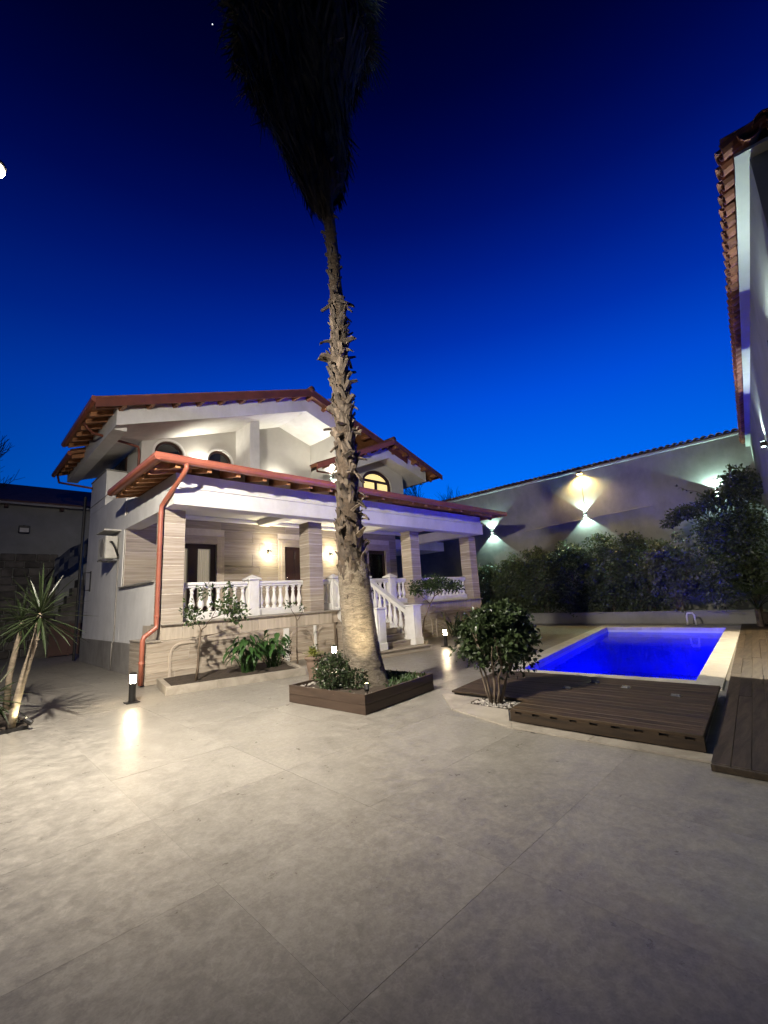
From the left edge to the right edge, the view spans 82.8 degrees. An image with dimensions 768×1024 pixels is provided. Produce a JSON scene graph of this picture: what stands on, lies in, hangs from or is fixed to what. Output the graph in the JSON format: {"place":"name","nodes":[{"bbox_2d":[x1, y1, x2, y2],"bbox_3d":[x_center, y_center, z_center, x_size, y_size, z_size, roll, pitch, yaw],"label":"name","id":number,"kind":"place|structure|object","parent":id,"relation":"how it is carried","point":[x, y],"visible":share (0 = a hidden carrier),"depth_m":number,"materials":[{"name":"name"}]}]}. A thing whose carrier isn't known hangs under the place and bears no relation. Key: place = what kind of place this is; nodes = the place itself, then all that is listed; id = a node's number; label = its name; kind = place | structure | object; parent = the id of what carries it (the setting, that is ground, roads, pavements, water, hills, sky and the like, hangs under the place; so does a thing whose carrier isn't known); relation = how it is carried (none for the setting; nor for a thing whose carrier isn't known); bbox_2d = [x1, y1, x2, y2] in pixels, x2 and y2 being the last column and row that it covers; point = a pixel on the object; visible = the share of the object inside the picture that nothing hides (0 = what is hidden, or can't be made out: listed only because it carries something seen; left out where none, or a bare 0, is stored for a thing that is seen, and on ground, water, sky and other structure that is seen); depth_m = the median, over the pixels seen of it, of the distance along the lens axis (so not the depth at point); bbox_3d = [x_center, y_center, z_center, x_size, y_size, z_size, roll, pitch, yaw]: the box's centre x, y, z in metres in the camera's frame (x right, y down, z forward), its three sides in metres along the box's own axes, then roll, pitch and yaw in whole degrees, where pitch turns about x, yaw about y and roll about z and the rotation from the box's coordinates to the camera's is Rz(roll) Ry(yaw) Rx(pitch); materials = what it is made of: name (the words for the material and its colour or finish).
{"place":"outdoors","nodes":[
{"label":"outdoors","id":0,"kind":"place"},
{"bbox_2d":[33,548,84,657],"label":"yard steps","id":1,"kind":"structure","parent":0,"point":[39,652],"depth_m":18.23,"materials":[{"name":"grey concrete"}]},
{"bbox_2d":[53,539,87,577],"bbox_3d":[-13.344,1.927,18.579,1.120,1.722,0.114,7,-15,-44],"label":"blue tarp","id":2,"kind":"object","parent":1,"relation":"hanging from","point":[68,559],"visible":0.86,"depth_m":18.52,"materials":[{"name":"blue plastic"}]},
{"bbox_2d":[0,624,767,1023],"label":"patio","id":3,"kind":"structure","parent":0,"point":[264,852],"depth_m":2.64,"materials":[{"name":"tile"}]},
{"bbox_2d":[0,714,26,730],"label":"yucca bed soil","id":4,"kind":"structure","parent":3,"relation":"on","point":[3,723],"depth_m":6.66,"materials":[{"name":"brown soil"}]},
{"bbox_2d":[0,663,27,723],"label":"yucca","id":5,"kind":"object","parent":4,"relation":"on","point":[3,715],"visible":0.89,"depth_m":6.39,"materials":[{"name":"green plant"}]},
{"bbox_2d":[0,564,89,729],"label":"yucca","id":6,"kind":"object","parent":4,"relation":"on","point":[40,606],"visible":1,"depth_m":6.64,"materials":[{"name":"green plant"}]},
{"bbox_2d":[0,725,27,734],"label":"yucca bed kerb","id":7,"kind":"structure","parent":3,"relation":"on","point":[16,729],"depth_m":6.24,"materials":[{"name":"grey concrete"}]},
{"bbox_2d":[0,586,51,710],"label":"yucca","id":8,"kind":"object","parent":3,"relation":"on","point":[13,658],"visible":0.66,"depth_m":7.95,"materials":[{"name":"green plant"}]},
{"bbox_2d":[23,717,33,727],"bbox_3d":[-5.160,3.053,6.314,0.125,0.152,0.080,-2,-11,-9],"label":"yucca spotlight","id":9,"kind":"object","parent":3,"relation":"on","point":[28,721],"visible":1,"depth_m":6.29,"materials":[{"name":"black metal"}]},
{"bbox_2d":[0,483,91,659],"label":"yard wall","id":10,"kind":"structure","parent":3,"relation":"on","point":[51,518],"depth_m":18.99,"materials":[{"name":"paint"}]},
{"bbox_2d":[18,525,29,532],"bbox_3d":[-15.451,0.738,18.683,0.380,0.360,0.223,7,-15,-44],"label":"yard floodlight","id":11,"kind":"object","parent":10,"relation":"attached to","point":[24,529],"visible":1,"depth_m":18.60,"materials":[{"name":"black metal"}]},
{"bbox_2d":[47,622,82,657],"bbox_3d":[-12.763,5.115,17.564,1.260,1.320,0.100,7,-15,-44],"label":"brown screen","id":12,"kind":"object","parent":3,"relation":"on","point":[66,648],"visible":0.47,"depth_m":17.44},
{"bbox_2d":[123,672,139,704],"bbox_3d":[-4.511,3.147,7.805,0.220,0.514,0.220,7,-15,-44],"label":"bollard light","id":13,"kind":"object","parent":3,"relation":"on","point":[132,693],"visible":1,"depth_m":7.76,"materials":[{"name":"black metal"}]},
{"bbox_2d":[156,659,305,695],"bbox_3d":[-3.435,3.647,9.782,2.947,0.153,2.180,3,-13,-30],"label":"wall planter","id":14,"kind":"object","parent":3,"relation":"on","point":[164,687],"visible":0.88,"depth_m":8.81,"materials":[{"name":"stone"}]},
{"bbox_2d":[164,661,295,685],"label":"planter bed soil","id":15,"kind":"structure","parent":14,"relation":"in","point":[235,671],"depth_m":9.62,"materials":[{"name":"brown soil"}]},
{"bbox_2d":[179,581,252,680],"bbox_3d":[-3.610,2.484,9.242,1.556,2.061,0.684,-3,-11,-5],"label":"lemon tree","id":16,"kind":"object","parent":15,"relation":"on","point":[234,611],"visible":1,"depth_m":9.30,"materials":[{"name":"green plant"}]},
{"bbox_2d":[223,634,270,672],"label":"broadleaf plant","id":17,"kind":"object","parent":15,"relation":"on","point":[248,661],"visible":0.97,"depth_m":9.70,"materials":[{"name":"green plant"}]},
{"bbox_2d":[256,630,291,667],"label":"broadleaf plant","id":18,"kind":"object","parent":15,"relation":"on","point":[272,652],"visible":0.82,"depth_m":10.29,"materials":[{"name":"green plant"}]},
{"bbox_2d":[276,635,296,661],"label":"dry shrub","id":19,"kind":"object","parent":15,"relation":"on","point":[287,650],"visible":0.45,"depth_m":10.67,"materials":[{"name":"beige plant"}]},
{"bbox_2d":[283,600,317,663],"bbox_3d":[-2.071,2.953,10.842,0.832,1.560,0.270,-5,-11,10],"label":"bare sapling","id":20,"kind":"object","parent":15,"relation":"on","point":[288,606],"visible":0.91,"depth_m":10.88,"materials":[{"name":"brown plant"}]},
{"bbox_2d":[51,386,506,686],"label":"house","id":21,"kind":"structure","parent":3,"relation":"on","point":[191,491],"depth_m":13.96,"materials":[{"name":"paint"}]},
{"bbox_2d":[72,497,86,660],"bbox_3d":[-11.025,2.313,15.772,0.092,5.870,0.092,-8,-12,22],"label":"drain pipe","id":22,"kind":"object","parent":21,"relation":"attached to","point":[79,574],"visible":1,"depth_m":15.73,"materials":[{"name":"black metal"}]},
{"bbox_2d":[82,571,91,591],"bbox_3d":[-10.313,2.410,15.094,0.224,0.700,0.120,7,-15,-44],"label":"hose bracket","id":23,"kind":"object","parent":21,"relation":"attached to","point":[89,582],"visible":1,"depth_m":15.09,"materials":[{"name":"black metal"}]},
{"bbox_2d":[96,529,120,561],"bbox_3d":[-8.230,1.020,12.982,0.435,0.900,1.130,7,-15,-44],"label":"air conditioner","id":24,"kind":"object","parent":21,"relation":"attached to","point":[107,548],"visible":1,"depth_m":12.73,"materials":[{"name":"metal"}]},
{"bbox_2d":[110,560,118,668],"bbox_3d":[-7.751,2.904,12.504,0.076,3.050,0.031,7,-15,-44],"label":"conduit pipe","id":25,"kind":"object","parent":21,"relation":"attached to","point":[114,613],"visible":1,"depth_m":12.51,"materials":[{"name":"metal"}]},
{"bbox_2d":[115,457,127,470],"bbox_3d":[-9.698,-1.547,16.032,0.049,0.600,1.450,7,-15,-44],"label":"window","id":26,"kind":"structure","parent":21,"relation":"in","point":[122,466],"depth_m":15.77,"materials":[{"name":"black glass"}]},
{"bbox_2d":[152,439,185,455],"bbox_3d":[-7.456,-1.496,15.025,1.110,2.095,0.210,7,-15,-44],"label":"window","id":27,"kind":"structure","parent":21,"relation":"in","point":[167,447],"depth_m":15.18,"materials":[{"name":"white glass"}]},
{"bbox_2d":[184,544,215,611],"bbox_3d":[-6.067,2.176,13.800,1.410,2.330,0.122,7,-15,-44],"label":"door","id":28,"kind":"structure","parent":21,"relation":"in","point":[198,570],"depth_m":14.01,"materials":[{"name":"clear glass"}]},
{"bbox_2d":[205,448,233,464],"bbox_3d":[-6.179,-1.337,16.269,1.090,2.105,0.210,7,-15,-44],"label":"window","id":29,"kind":"structure","parent":21,"relation":"in","point":[217,456],"depth_m":16.44,"materials":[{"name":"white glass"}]},
{"bbox_2d":[285,547,300,605],"bbox_3d":[-3.362,2.497,16.355,0.900,2.350,0.115,7,-15,-44],"label":"door","id":30,"kind":"structure","parent":21,"relation":"in","point":[292,554],"depth_m":16.36,"materials":[{"name":"brown wood"}]},
{"bbox_2d":[362,471,389,491],"bbox_3d":[-0.369,-0.830,19.607,1.800,2.090,0.100,7,-15,-44],"label":"window","id":31,"kind":"structure","parent":21,"relation":"in","point":[376,480],"depth_m":19.74,"materials":[{"name":"brown"}]},
{"bbox_2d":[368,550,385,599],"bbox_3d":[-0.300,2.890,19.342,1.070,2.350,0.125,7,-15,-44],"label":"door","id":32,"kind":"structure","parent":21,"relation":"in","point":[376,558],"depth_m":19.49,"materials":[{"name":"black glass"}]},
{"bbox_2d":[304,655,324,679],"bbox_3d":[-1.375,3.127,8.660,0.400,0.510,0.396,7,-15,-44],"label":"flower pot","id":33,"kind":"object","parent":3,"relation":"on","point":[310,662],"visible":0.48,"depth_m":8.54,"materials":[{"name":"ceramic"}]},
{"bbox_2d":[303,646,322,656],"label":"potted plant","id":34,"kind":"object","parent":33,"relation":"in","point":[313,651],"visible":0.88,"depth_m":8.68,"materials":[{"name":"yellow plant"}]},
{"bbox_2d":[332,645,338,667],"bbox_3d":[-1.186,3.450,10.410,0.220,0.514,0.220,7,-15,-44],"label":"bollard light","id":35,"kind":"object","parent":3,"relation":"on","point":[333,648],"visible":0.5,"depth_m":10.40,"materials":[{"name":"white metal"}]},
{"bbox_2d":[289,670,433,714],"bbox_3d":[-0.356,2.914,7.231,1.706,0.258,1.799,-12,-14,38],"label":"palm planter","id":36,"kind":"object","parent":3,"relation":"on","point":[368,703],"visible":0.76,"depth_m":6.57,"materials":[{"name":"brown wood"}]},
{"bbox_2d":[305,677,402,694],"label":"planter soil","id":37,"kind":"structure","parent":36,"relation":"in","point":[361,690],"depth_m":6.65,"materials":[{"name":"brown soil"}]},
{"bbox_2d":[207,0,391,687],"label":"palm tree","id":38,"kind":"object","parent":37,"relation":"on","point":[301,65],"visible":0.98,"depth_m":8.45,"materials":[{"name":"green plant"}]},
{"bbox_2d":[311,644,370,691],"bbox_3d":[-0.691,2.479,6.858,0.725,0.774,1.021,7,-15,-44],"label":"planter shrub","id":39,"kind":"object","parent":37,"relation":"on","point":[343,676],"visible":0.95,"depth_m":6.79,"materials":[{"name":"green plant"}]},
{"bbox_2d":[300,673,418,687],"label":"planter pebbles","id":40,"kind":"object","parent":37,"relation":"on","point":[309,684],"visible":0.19,"depth_m":7.36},
{"bbox_2d":[364,683,368,693],"bbox_3d":[-0.248,2.555,6.257,0.080,0.188,0.112,-3,-11,-3],"label":"palm spotlight","id":41,"kind":"object","parent":37,"relation":"on","point":[366,687],"visible":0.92,"depth_m":6.24,"materials":[{"name":"black metal"}]},
{"bbox_2d":[383,669,425,686],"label":"ground cover","id":42,"kind":"object","parent":37,"relation":"on","point":[397,675],"visible":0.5,"depth_m":7.29,"materials":[{"name":"green plant"}]},
{"bbox_2d":[334,579,431,657],"bbox_3d":[-0.232,3.015,12.971,2.100,2.225,2.650,7,-15,-44],"label":"stair flight","id":43,"kind":"object","parent":3,"relation":"on","point":[394,639],"visible":0.44,"depth_m":12.81,"materials":[{"name":"stone"}]},
{"bbox_2d":[407,573,464,636],"bbox_3d":[1.723,3.089,14.145,1.862,2.301,1.145,1,-12,-22],"label":"small tree","id":44,"kind":"object","parent":3,"relation":"on","point":[435,584],"visible":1,"depth_m":14.16,"materials":[{"name":"green plant"}]},
{"bbox_2d":[441,629,449,646],"bbox_3d":[1.859,3.803,13.182,0.220,0.514,0.220,7,-15,-44],"label":"bollard light","id":45,"kind":"object","parent":3,"relation":"on","point":[445,638],"visible":1,"depth_m":13.13,"materials":[{"name":"black metal"}]},
{"bbox_2d":[432,611,462,637],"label":"arching plant","id":46,"kind":"object","parent":3,"relation":"on","point":[455,629],"visible":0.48,"depth_m":15.56,"materials":[{"name":"green plant"}]},
{"bbox_2d":[469,698,519,710],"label":"bed pebbles","id":47,"kind":"object","parent":3,"relation":"on","point":[486,701],"visible":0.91,"depth_m":6.09,"materials":[{"name":"white gravel"}]},
{"bbox_2d":[448,598,543,704],"bbox_3d":[1.704,2.007,6.367,1.254,1.482,1.329,7,-15,-44],"label":"deck bush","id":48,"kind":"object","parent":47,"relation":"on","point":[502,632],"visible":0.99,"depth_m":6.17,"materials":[{"name":"green plant"}]},
{"bbox_2d":[442,693,712,763],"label":"border kerb","id":49,"kind":"structure","parent":3,"relation":"on","point":[462,705],"depth_m":4.82,"materials":[{"name":"stone"}]},
{"bbox_2d":[452,671,724,753],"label":"deck platform","id":50,"kind":"structure","parent":3,"relation":"on","point":[673,714],"depth_m":5.19,"materials":[{"name":"brown wood"}]},
{"bbox_2d":[504,625,740,690],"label":"swimming pool","id":51,"kind":"structure","parent":3,"relation":"in","point":[715,669],"depth_m":10.18,"materials":[{"name":"tile"}]},
{"bbox_2d":[537,632,722,679],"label":"water","id":52,"kind":"structure","parent":51,"relation":"in","point":[685,656],"depth_m":10.27,"materials":[{"name":"blue liquid"}]},
{"bbox_2d":[686,612,697,625],"bbox_3d":[10.434,3.635,14.790,0.100,0.446,0.340,7,-15,-44],"label":"pool handle","id":53,"kind":"object","parent":3,"relation":"on","point":[687,613],"visible":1,"depth_m":14.80,"materials":[{"name":"silver metal"}]},
{"bbox_2d":[711,623,767,781],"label":"side deck","id":54,"kind":"structure","parent":3,"relation":"on","point":[741,747],"depth_m":4.88,"materials":[{"name":"brown wood"}]},
{"bbox_2d":[729,581,767,626],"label":"fan palm","id":55,"kind":"object","parent":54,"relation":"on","point":[743,590],"visible":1,"depth_m":12.95,"materials":[{"name":"green plant"}]},
{"bbox_2d":[0,0,767,500],"label":"sky","id":56,"kind":"structure","parent":0,"point":[529,239],"materials":[{"name":"blue"}]},
{"bbox_2d":[0,160,6,177],"bbox_3d":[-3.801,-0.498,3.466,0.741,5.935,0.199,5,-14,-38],"label":"moon","id":57,"kind":"object","parent":56,"relation":"in","point":[3,171],"visible":1,"depth_m":4.19,"materials":[{"name":"white"}]},
{"bbox_2d":[714,108,767,521],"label":"tall building","id":58,"kind":"structure","parent":0,"point":[741,160],"depth_m":6.23,"materials":[{"name":"paint"}]},
{"bbox_2d":[760,441,766,446],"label":"tower lamp","id":59,"kind":"object","parent":58,"relation":"attached to","point":[763,443],"visible":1,"depth_m":9.59,"materials":[{"name":"black metal"}]},
{"bbox_2d":[761,610,767,622],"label":"bed soil","id":60,"kind":"structure","parent":0,"point":[765,615],"depth_m":14.10,"materials":[{"name":"brown soil"}]},
{"bbox_2d":[477,562,514,604],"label":"hedge shrub","id":61,"kind":"object","parent":60,"relation":"on","point":[485,577],"visible":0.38,"depth_m":21.49,"materials":[{"name":"green plant"}]},
{"bbox_2d":[489,552,537,611],"bbox_3d":[6.167,3.493,20.797,1.938,3.286,2.686,7,-15,-44],"label":"hedge shrub","id":62,"kind":"object","parent":60,"relation":"on","point":[505,583],"visible":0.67,"depth_m":20.54,"materials":[{"name":"green plant"}]},
{"bbox_2d":[516,545,569,612],"bbox_3d":[7.046,3.158,19.845,1.948,3.341,2.740,7,-15,-44],"label":"hedge shrub","id":63,"kind":"object","parent":60,"relation":"on","point":[534,563],"visible":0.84,"depth_m":19.61,"materials":[{"name":"green plant"}]},
{"bbox_2d":[538,540,605,616],"bbox_3d":[8.126,2.856,18.797,2.064,3.408,2.811,21,-27,-65],"label":"hedge shrub","id":64,"kind":"object","parent":60,"relation":"on","point":[575,603],"visible":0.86,"depth_m":18.56,"materials":[{"name":"green plant"}]},
{"bbox_2d":[571,529,645,613],"bbox_3d":[9.304,2.621,17.853,1.940,3.815,3.080,7,-15,-44],"label":"hedge shrub","id":65,"kind":"object","parent":60,"relation":"on","point":[601,597],"visible":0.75,"depth_m":17.69,"materials":[{"name":"green plant"}]},
{"bbox_2d":[606,530,674,612],"bbox_3d":[9.930,2.428,17.045,2.113,3.493,2.659,7,-15,-44],"label":"hedge shrub","id":66,"kind":"object","parent":60,"relation":"on","point":[634,544],"visible":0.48,"depth_m":16.90,"materials":[{"name":"green plant"}]},
{"bbox_2d":[636,528,708,612],"bbox_3d":[10.387,2.156,15.720,1.682,3.006,2.131,1,-12,-22],"label":"pale bush","id":67,"kind":"object","parent":60,"relation":"on","point":[683,587],"visible":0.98,"depth_m":15.56,"materials":[{"name":"green plant"}]},
{"bbox_2d":[659,463,767,611],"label":"corner tree","id":68,"kind":"object","parent":60,"relation":"on","point":[722,538],"visible":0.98,"depth_m":14.14,"materials":[{"name":"green plant"}]},
{"label":"ground","id":69,"kind":"structure","parent":0,"visible":0},
{"bbox_2d":[0,435,24,487],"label":"bare tree","id":70,"kind":"object","parent":69,"relation":"on","point":[1,449],"visible":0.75,"depth_m":20.05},
{"bbox_2d":[403,484,461,499],"bbox_3d":[4.026,2.027,31.782,6.317,10.804,6.214,7,-15,-44],"label":"bare tree","id":71,"kind":"object","parent":69,"relation":"on","point":[415,492],"visible":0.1,"depth_m":32.52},
{"bbox_2d":[395,428,767,612],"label":"boundary wall","id":72,"kind":"structure","parent":69,"relation":"on","point":[653,477],"depth_m":18.86,"materials":[{"name":"grey paint"}]},
{"bbox_2d":[525,505,652,531],"bbox_3d":[8.929,0.343,19.556,0.033,0.274,5.601,7,-15,-44],"label":"wall cable","id":73,"kind":"object","parent":72,"relation":"attached to","point":[590,517],"depth_m":19.28,"materials":[{"name":"plastic"}]},
{"bbox_2d":[529,610,756,623],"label":"low wall","id":74,"kind":"structure","parent":69,"relation":"on","point":[701,616],"depth_m":16.27,"materials":[{"name":"grey paint"}]}
]}

